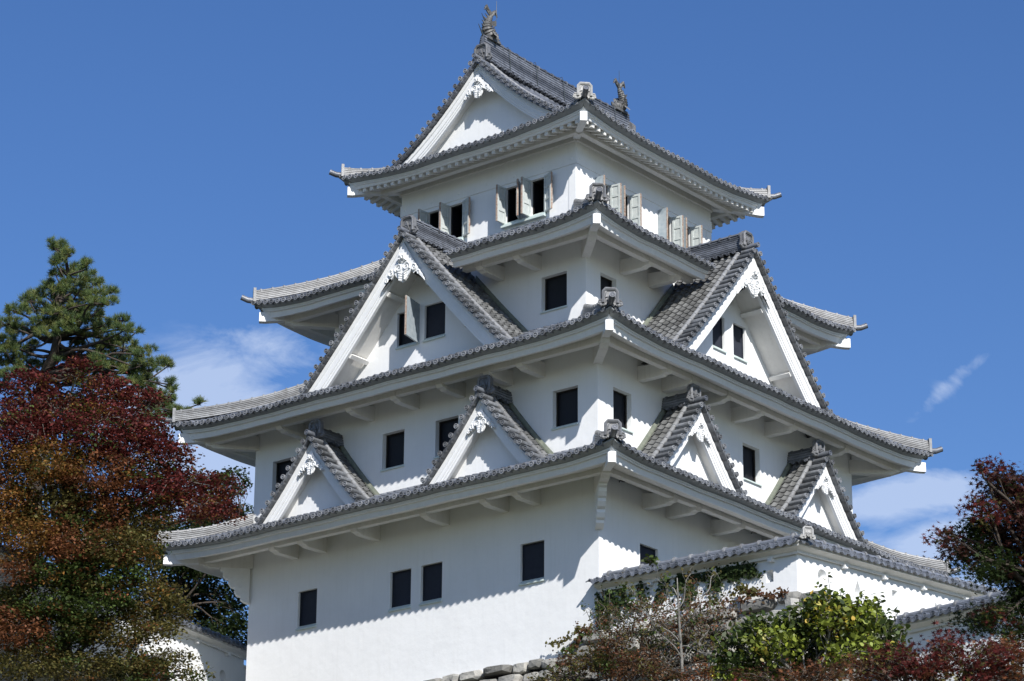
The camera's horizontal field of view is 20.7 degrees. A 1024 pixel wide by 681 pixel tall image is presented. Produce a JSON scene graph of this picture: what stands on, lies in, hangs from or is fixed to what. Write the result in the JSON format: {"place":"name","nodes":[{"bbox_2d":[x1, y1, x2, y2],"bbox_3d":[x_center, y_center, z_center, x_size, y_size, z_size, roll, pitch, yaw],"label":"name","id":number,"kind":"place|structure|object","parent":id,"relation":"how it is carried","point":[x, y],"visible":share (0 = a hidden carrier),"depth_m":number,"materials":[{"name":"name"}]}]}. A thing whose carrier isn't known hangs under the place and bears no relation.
{"place":"outdoors","nodes":[
{"label":"outdoors","id":0,"kind":"place"},
{"bbox_2d":[0,0,1023,664],"label":"sky","id":1,"kind":"structure","parent":0,"point":[189,149],"materials":[{"name":"blue"}]},
{"bbox_2d":[641,553,658,566],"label":"weed","id":2,"kind":"object","parent":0,"point":[652,560],"visible":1,"depth_m":82.59,"materials":[{"name":"green plant"}]},
{"bbox_3d":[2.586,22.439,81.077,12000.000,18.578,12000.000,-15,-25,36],"label":"ground","id":3,"kind":"structure","parent":0,"visible":0},
{"bbox_2d":[18,657,169,680],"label":"shrub","id":4,"kind":"object","parent":3,"relation":"on","point":[42,679],"visible":0.11,"depth_m":86.12,"materials":[{"name":"brown plant"}]},
{"bbox_2d":[0,233,207,556],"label":"pine tree","id":5,"kind":"object","parent":3,"relation":"on","point":[68,317],"visible":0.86,"depth_m":111.38,"materials":[{"name":"green plant"}]},
{"bbox_2d":[0,545,246,680],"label":"boundary wall","id":6,"kind":"structure","parent":3,"relation":"on","point":[224,657],"depth_m":96.83,"materials":[{"name":"paint"}]},
{"bbox_2d":[243,665,245,680],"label":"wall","id":7,"kind":"structure","parent":6,"relation":"on","point":[244,675],"depth_m":99.46,"materials":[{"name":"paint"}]},
{"bbox_2d":[0,350,247,680],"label":"maple tree","id":8,"kind":"object","parent":3,"relation":"on","point":[75,552],"visible":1,"depth_m":85.65,"materials":[{"name":"red plant"}]},
{"bbox_2d":[130,465,253,659],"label":"pine tree","id":9,"kind":"object","parent":3,"relation":"on","point":[198,588],"visible":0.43,"depth_m":112.27,"materials":[{"name":"green plant"}]},
{"bbox_2d":[425,652,593,680],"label":"stone base","id":10,"kind":"object","parent":3,"relation":"on","point":[514,672],"visible":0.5,"depth_m":87.42,"materials":[{"name":"grey stone"}]},
{"bbox_2d":[526,637,715,680],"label":"shrub","id":11,"kind":"object","parent":3,"relation":"on","point":[628,663],"visible":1,"depth_m":74.21,"materials":[{"name":"red plant"}]},
{"bbox_2d":[615,564,723,679],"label":"sapling","id":12,"kind":"object","parent":3,"relation":"on","point":[679,643],"visible":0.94,"depth_m":79.98,"materials":[{"name":"grey plant"}]},
{"bbox_2d":[573,590,896,680],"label":"stone base","id":13,"kind":"object","parent":3,"relation":"on","point":[790,598],"visible":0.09,"depth_m":82.73,"materials":[{"name":"grey stone"}]},
{"bbox_2d":[155,1,960,680],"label":"castle keep","id":14,"kind":"structure","parent":13,"relation":"on","point":[563,335],"depth_m":93.88,"materials":[{"name":"paint"}]},
{"bbox_2d":[270,460,292,498],"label":"window","id":15,"kind":"structure","parent":14,"relation":"in","point":[281,467],"depth_m":97.45,"materials":[{"name":"brown wood"}]},
{"bbox_2d":[295,589,316,630],"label":"window","id":16,"kind":"structure","parent":14,"relation":"in","point":[308,599],"depth_m":94.31,"materials":[{"name":"black glass"}]},
{"bbox_2d":[380,431,403,471],"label":"window","id":17,"kind":"structure","parent":14,"relation":"in","point":[394,442],"depth_m":94.26,"materials":[{"name":"brown wood"}]},
{"bbox_2d":[388,569,410,611],"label":"window","id":18,"kind":"structure","parent":14,"relation":"in","point":[401,581],"depth_m":91.83,"materials":[{"name":"black glass"}]},
{"bbox_2d":[395,295,419,349],"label":"window","id":19,"kind":"structure","parent":14,"relation":"in","point":[409,321],"depth_m":94.47,"materials":[{"name":"white wood"}]},
{"bbox_2d":[418,209,438,228],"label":"window","id":20,"kind":"structure","parent":14,"relation":"in","point":[422,215],"depth_m":100.76,"materials":[{"name":"white wood"}]},
{"bbox_2d":[419,563,441,605],"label":"window","id":21,"kind":"structure","parent":14,"relation":"in","point":[432,574],"depth_m":91.05,"materials":[{"name":"black glass"}]},
{"bbox_2d":[422,302,444,342],"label":"window","id":22,"kind":"structure","parent":14,"relation":"in","point":[435,316],"depth_m":94.45,"materials":[{"name":"black glass"}]},
{"bbox_2d":[433,418,457,458],"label":"window","id":23,"kind":"structure","parent":14,"relation":"in","point":[445,427],"depth_m":92.98,"materials":[{"name":"brown wood"}]},
{"bbox_2d":[439,197,470,237],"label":"window","id":24,"kind":"structure","parent":14,"relation":"in","point":[460,214],"depth_m":99.88,"materials":[{"name":"white wood"}]},
{"bbox_2d":[496,179,520,223],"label":"window","id":25,"kind":"structure","parent":14,"relation":"in","point":[514,194],"depth_m":98.31,"materials":[{"name":"white wood"}]},
{"bbox_2d":[518,541,544,585],"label":"window","id":26,"kind":"structure","parent":14,"relation":"in","point":[533,553],"depth_m":88.60,"materials":[{"name":"black glass"}]},
{"bbox_2d":[521,171,552,216],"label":"window","id":27,"kind":"structure","parent":14,"relation":"in","point":[543,188],"depth_m":97.60,"materials":[{"name":"white wood"}]},
{"bbox_2d":[540,273,566,313],"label":"window","id":28,"kind":"structure","parent":14,"relation":"in","point":[555,287],"depth_m":93.64,"materials":[{"name":"brown wood"}]},
{"bbox_2d":[551,388,577,430],"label":"window","id":29,"kind":"structure","parent":14,"relation":"in","point":[566,401],"depth_m":89.93,"materials":[{"name":"brown wood"}]},
{"bbox_2d":[601,276,611,291],"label":"window","id":30,"kind":"structure","parent":14,"relation":"in","point":[605,282],"depth_m":93.93,"materials":[{"name":"brown wood"}]},
{"bbox_2d":[595,175,621,212],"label":"window","id":31,"kind":"structure","parent":14,"relation":"in","point":[616,189],"depth_m":97.90,"materials":[{"name":"white wood"}]},
{"bbox_2d":[608,582,636,602],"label":"weed","id":32,"kind":"object","parent":14,"relation":"attached to","point":[622,596],"visible":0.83,"depth_m":83.97,"materials":[{"name":"green plant"}]},
{"bbox_2d":[613,390,633,433],"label":"window","id":33,"kind":"structure","parent":14,"relation":"in","point":[619,399],"depth_m":90.19,"materials":[{"name":"brown wood"}]},
{"bbox_2d":[622,185,641,225],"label":"window","id":34,"kind":"structure","parent":14,"relation":"in","point":[635,200],"depth_m":98.74,"materials":[{"name":"white wood"}]},
{"bbox_2d":[640,545,654,564],"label":"window","id":35,"kind":"structure","parent":14,"relation":"in","point":[643,549],"depth_m":89.05,"materials":[{"name":"black glass"}]},
{"bbox_2d":[658,207,683,246],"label":"window","id":36,"kind":"structure","parent":14,"relation":"in","point":[663,220],"depth_m":100.44,"materials":[{"name":"white wood"}]},
{"bbox_2d":[683,217,702,247],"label":"window","id":37,"kind":"structure","parent":14,"relation":"in","point":[696,231],"depth_m":101.50,"materials":[{"name":"white wood"}]},
{"bbox_2d":[712,318,726,353],"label":"window","id":38,"kind":"structure","parent":14,"relation":"in","point":[717,329],"depth_m":95.35,"materials":[{"name":"black glass"}]},
{"bbox_2d":[733,324,747,362],"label":"window","id":39,"kind":"structure","parent":14,"relation":"in","point":[737,331],"depth_m":96.29,"materials":[{"name":"black glass"}]},
{"bbox_2d":[743,446,761,486],"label":"window","id":40,"kind":"structure","parent":14,"relation":"in","point":[749,475],"depth_m":95.52,"materials":[{"name":"brown wood"}]},
{"bbox_2d":[573,576,749,680],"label":"bramble","id":41,"kind":"object","parent":13,"relation":"on","point":[624,632],"visible":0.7,"depth_m":82.28,"materials":[{"name":"brown plant"}]},
{"bbox_2d":[586,526,999,641],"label":"boundary wall","id":42,"kind":"structure","parent":13,"relation":"on","point":[805,561],"depth_m":83.83,"materials":[{"name":"paint"}]},
{"bbox_2d":[545,560,788,653],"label":"ivy","id":43,"kind":"object","parent":42,"relation":"attached to","point":[749,569],"visible":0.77,"depth_m":83.91,"materials":[{"name":"green plant"}]},
{"bbox_2d":[728,654,861,680],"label":"shrub","id":44,"kind":"object","parent":3,"relation":"on","point":[805,675],"visible":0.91,"depth_m":58.27,"materials":[{"name":"red plant"}]},
{"bbox_2d":[705,572,913,680],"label":"broadleaf shrub","id":45,"kind":"object","parent":3,"relation":"on","point":[857,624],"visible":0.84,"depth_m":76.04,"materials":[{"name":"green plant"}]},
{"bbox_2d":[830,619,1023,680],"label":"maple shrub","id":46,"kind":"object","parent":3,"relation":"on","point":[997,654],"visible":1,"depth_m":54.17,"materials":[{"name":"red plant"}]},
{"bbox_2d":[891,590,1023,680],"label":"boundary wall","id":47,"kind":"structure","parent":3,"relation":"on","point":[920,620],"depth_m":79.58,"materials":[{"name":"paint"}]},
{"bbox_2d":[919,452,1023,649],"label":"maple tree","id":48,"kind":"object","parent":3,"relation":"on","point":[997,530],"visible":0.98,"depth_m":62.14,"materials":[{"name":"red plant"}]}
]}

